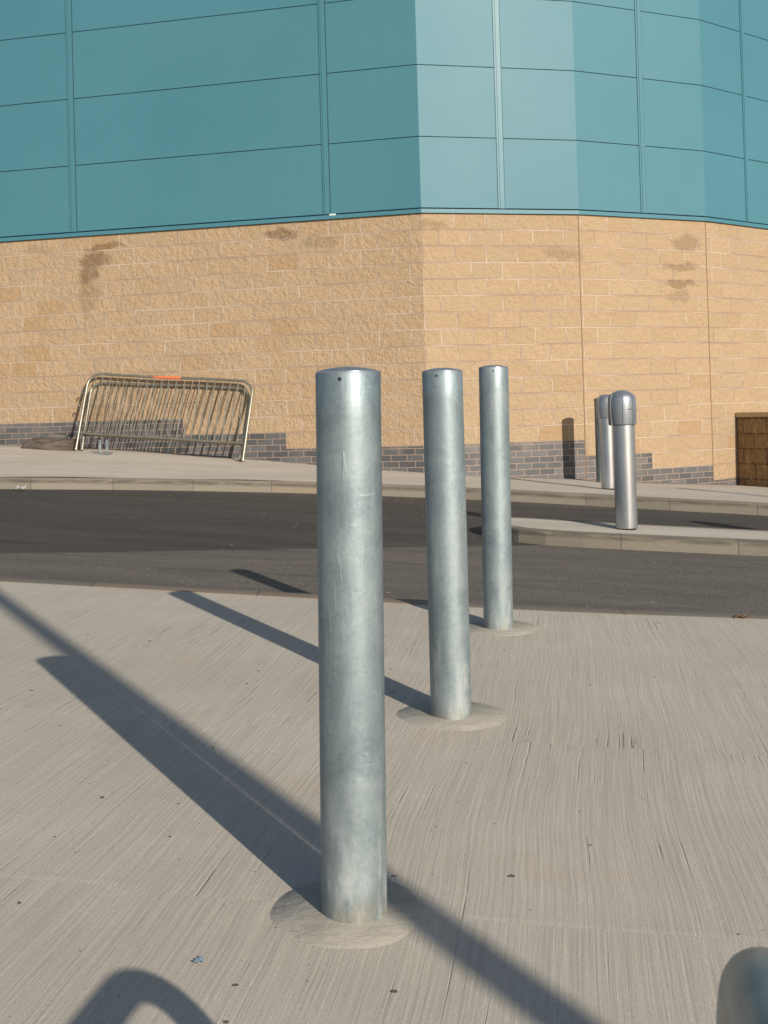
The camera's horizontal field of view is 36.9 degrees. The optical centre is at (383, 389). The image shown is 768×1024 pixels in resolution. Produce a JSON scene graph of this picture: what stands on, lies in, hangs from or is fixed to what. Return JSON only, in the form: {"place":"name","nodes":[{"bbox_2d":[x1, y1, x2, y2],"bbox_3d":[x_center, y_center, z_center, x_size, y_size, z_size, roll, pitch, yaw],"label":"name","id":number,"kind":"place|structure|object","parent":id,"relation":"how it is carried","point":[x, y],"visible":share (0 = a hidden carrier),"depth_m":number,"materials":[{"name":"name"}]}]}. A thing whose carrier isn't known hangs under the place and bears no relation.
{"place":"outdoors","nodes":[
{"label":"outdoors","id":0,"kind":"place"},
{"bbox_2d":[0,582,767,1023],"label":"apron","id":1,"kind":"object","parent":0,"point":[578,834],"visible":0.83,"depth_m":2.72,"materials":[{"name":"concrete"}]},
{"bbox_2d":[194,955,204,963],"bbox_3d":[-0.325,0.997,2.016,0.019,0.006,0.017,-1,-1,-20],"label":"foil scrap","id":2,"kind":"object","parent":1,"relation":"on","point":[200,958],"visible":1,"depth_m":2.02,"materials":[{"name":"silver metal"}]},
{"bbox_2d":[270,881,420,947],"bbox_3d":[-0.073,1.007,2.228,0.292,0.015,0.309,-2,-1,0],"label":"concrete footing","id":3,"kind":"object","parent":1,"relation":"on","point":[297,913],"visible":0.69,"depth_m":2.17,"materials":[{"name":"grey concrete"}]},
{"bbox_2d":[315,367,386,923],"bbox_3d":[-0.063,0.521,2.234,0.127,1.132,0.127,-1,-1,0],"label":"steel bollard","id":4,"kind":"object","parent":3,"relation":"on","point":[351,659],"visible":0.96,"depth_m":2.18,"materials":[{"name":"metal"}]},
{"bbox_2d":[396,702,505,730],"bbox_3d":[0.210,1.016,3.593,0.347,0.018,0.332,-2,-1,0],"label":"concrete footing","id":5,"kind":"object","parent":1,"relation":"on","point":[483,716],"visible":0.72,"depth_m":3.55,"materials":[{"name":"grey concrete"}]},
{"bbox_2d":[422,368,471,719],"bbox_3d":[0.197,0.515,3.602,0.127,1.167,0.127,-2,-1,7],"label":"steel bollard","id":6,"kind":"object","parent":5,"relation":"on","point":[447,557],"visible":0.99,"depth_m":3.55,"materials":[{"name":"metal"}]},
{"bbox_2d":[469,621,538,635],"bbox_3d":[0.503,1.024,4.948,0.331,0.017,0.335,-2,-1,0],"label":"concrete footing","id":7,"kind":"object","parent":1,"relation":"on","point":[522,628],"visible":0.66,"depth_m":4.90,"materials":[{"name":"grey concrete"}]},
{"bbox_2d":[479,365,512,629],"bbox_3d":[0.483,0.501,4.963,0.127,1.217,0.127,-1,-1,-6],"label":"steel bollard","id":8,"kind":"object","parent":7,"relation":"on","point":[496,498],"visible":0.95,"depth_m":4.91,"materials":[{"name":"metal"}]},
{"bbox_2d":[716,947,767,1023],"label":"hoop rail","id":9,"kind":"object","parent":1,"relation":"on","point":[742,997],"visible":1,"depth_m":0.73,"materials":[{"name":"metal"}]},
{"bbox_2d":[0,477,767,613],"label":"road","id":10,"kind":"structure","parent":0,"point":[258,541],"depth_m":8.38,"materials":[{"name":"grey asphalt"}]},
{"bbox_2d":[12,485,25,488],"bbox_3d":[-3.951,1.054,12.488,0.150,0.049,0.060,-2,-1,-8],"label":"paper scrap","id":11,"kind":"object","parent":10,"relation":"on","point":[23,486],"visible":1,"depth_m":12.48,"materials":[{"name":"white paper"}]},
{"bbox_2d":[0,477,767,515],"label":"footway kerb","id":12,"kind":"structure","parent":10,"relation":"on","point":[662,503],"depth_m":12.75,"materials":[{"name":"concrete"}]},
{"bbox_2d":[0,577,767,619],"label":"apron kerb","id":13,"kind":"structure","parent":10,"relation":"on","point":[413,601],"depth_m":5.57,"materials":[{"name":"concrete"}]},
{"bbox_2d":[734,614,748,617],"bbox_3d":[1.630,1.031,5.255,0.075,0.015,0.040,-2,-1,10],"label":"dry leaf","id":14,"kind":"object","parent":13,"relation":"on","point":[742,615],"visible":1,"depth_m":5.25,"materials":[{"name":"brown plant"}]},
{"bbox_2d":[511,517,767,555],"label":"traffic island","id":15,"kind":"structure","parent":10,"relation":"on","point":[601,535],"depth_m":9.03,"materials":[{"name":"concrete"}]},
{"bbox_2d":[607,390,637,529],"bbox_3d":[1.952,0.595,9.384,0.233,1.181,0.222,-2,-1,12],"label":"domed bollard","id":16,"kind":"object","parent":15,"relation":"on","point":[621,409],"visible":0.97,"depth_m":9.30,"materials":[{"name":"metal"}]},
{"bbox_2d":[0,444,767,502],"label":"footway","id":17,"kind":"structure","parent":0,"point":[17,461],"depth_m":14.39,"materials":[{"name":"concrete"}]},
{"bbox_2d":[21,437,80,450],"bbox_3d":[-4.776,0.780,16.462,0.815,0.202,0.355,2,0,14],"label":"dirt heap","id":18,"kind":"object","parent":17,"relation":"on","point":[55,444],"visible":0.96,"depth_m":16.30,"materials":[{"name":"brown soil"}]},
{"bbox_2d":[46,434,66,438],"bbox_3d":[-4.695,0.668,16.504,0.300,0.019,0.170,2,14,16],"label":"slate piece","id":19,"kind":"object","parent":18,"relation":"on","point":[55,436],"visible":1,"depth_m":16.47,"materials":[{"name":"stone"}]},
{"bbox_2d":[92,440,112,453],"bbox_3d":[-3.872,0.788,15.840,0.240,0.197,0.175,-2,-1,13],"label":"post bracket","id":20,"kind":"object","parent":17,"relation":"on","point":[107,448],"visible":1,"depth_m":15.83,"materials":[{"name":"metal"}]},
{"bbox_2d":[74,373,253,461],"bbox_3d":[-3.100,0.371,16.108,2.612,1.297,0.445,-2,-1,14],"label":"crowd barrier","id":21,"kind":"object","parent":17,"relation":"on","point":[169,378],"visible":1,"depth_m":16.14,"materials":[{"name":"metal"}]},
{"bbox_2d":[80,382,249,460],"bbox_3d":[-3.078,0.431,16.171,2.451,1.165,0.440,-2,-1,14],"label":"crowd barrier","id":22,"kind":"object","parent":17,"relation":"on","point":[172,385],"visible":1,"depth_m":16.22,"materials":[{"name":"metal"}]},
{"bbox_2d":[594,398,600,481],"bbox_3d":[2.906,0.698,15.370,0.177,1.180,0.177,-2,-1,0],"label":"flat topped bollard","id":23,"kind":"object","parent":17,"relation":"on","point":[597,446],"visible":0.28,"depth_m":15.32,"materials":[{"name":"grey metal"}]},
{"bbox_2d":[596,394,613,489],"bbox_3d":[2.658,0.643,13.722,0.233,1.181,0.222,-2,-1,12],"label":"domed bollard","id":24,"kind":"object","parent":17,"relation":"on","point":[606,453],"visible":0.63,"depth_m":13.64,"materials":[{"name":"metal"}]},
{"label":"ground","id":25,"kind":"structure","parent":0,"visible":0},
{"bbox_2d":[0,0,767,485],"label":"retail building","id":26,"kind":"structure","parent":25,"relation":"on","point":[558,208],"depth_m":16.26,"materials":[{"name":"brick"}]},
{"bbox_2d":[736,412,767,486],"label":"side wall","id":27,"kind":"structure","parent":25,"relation":"on","point":[752,427],"depth_m":17.06,"materials":[{"name":"stone"}]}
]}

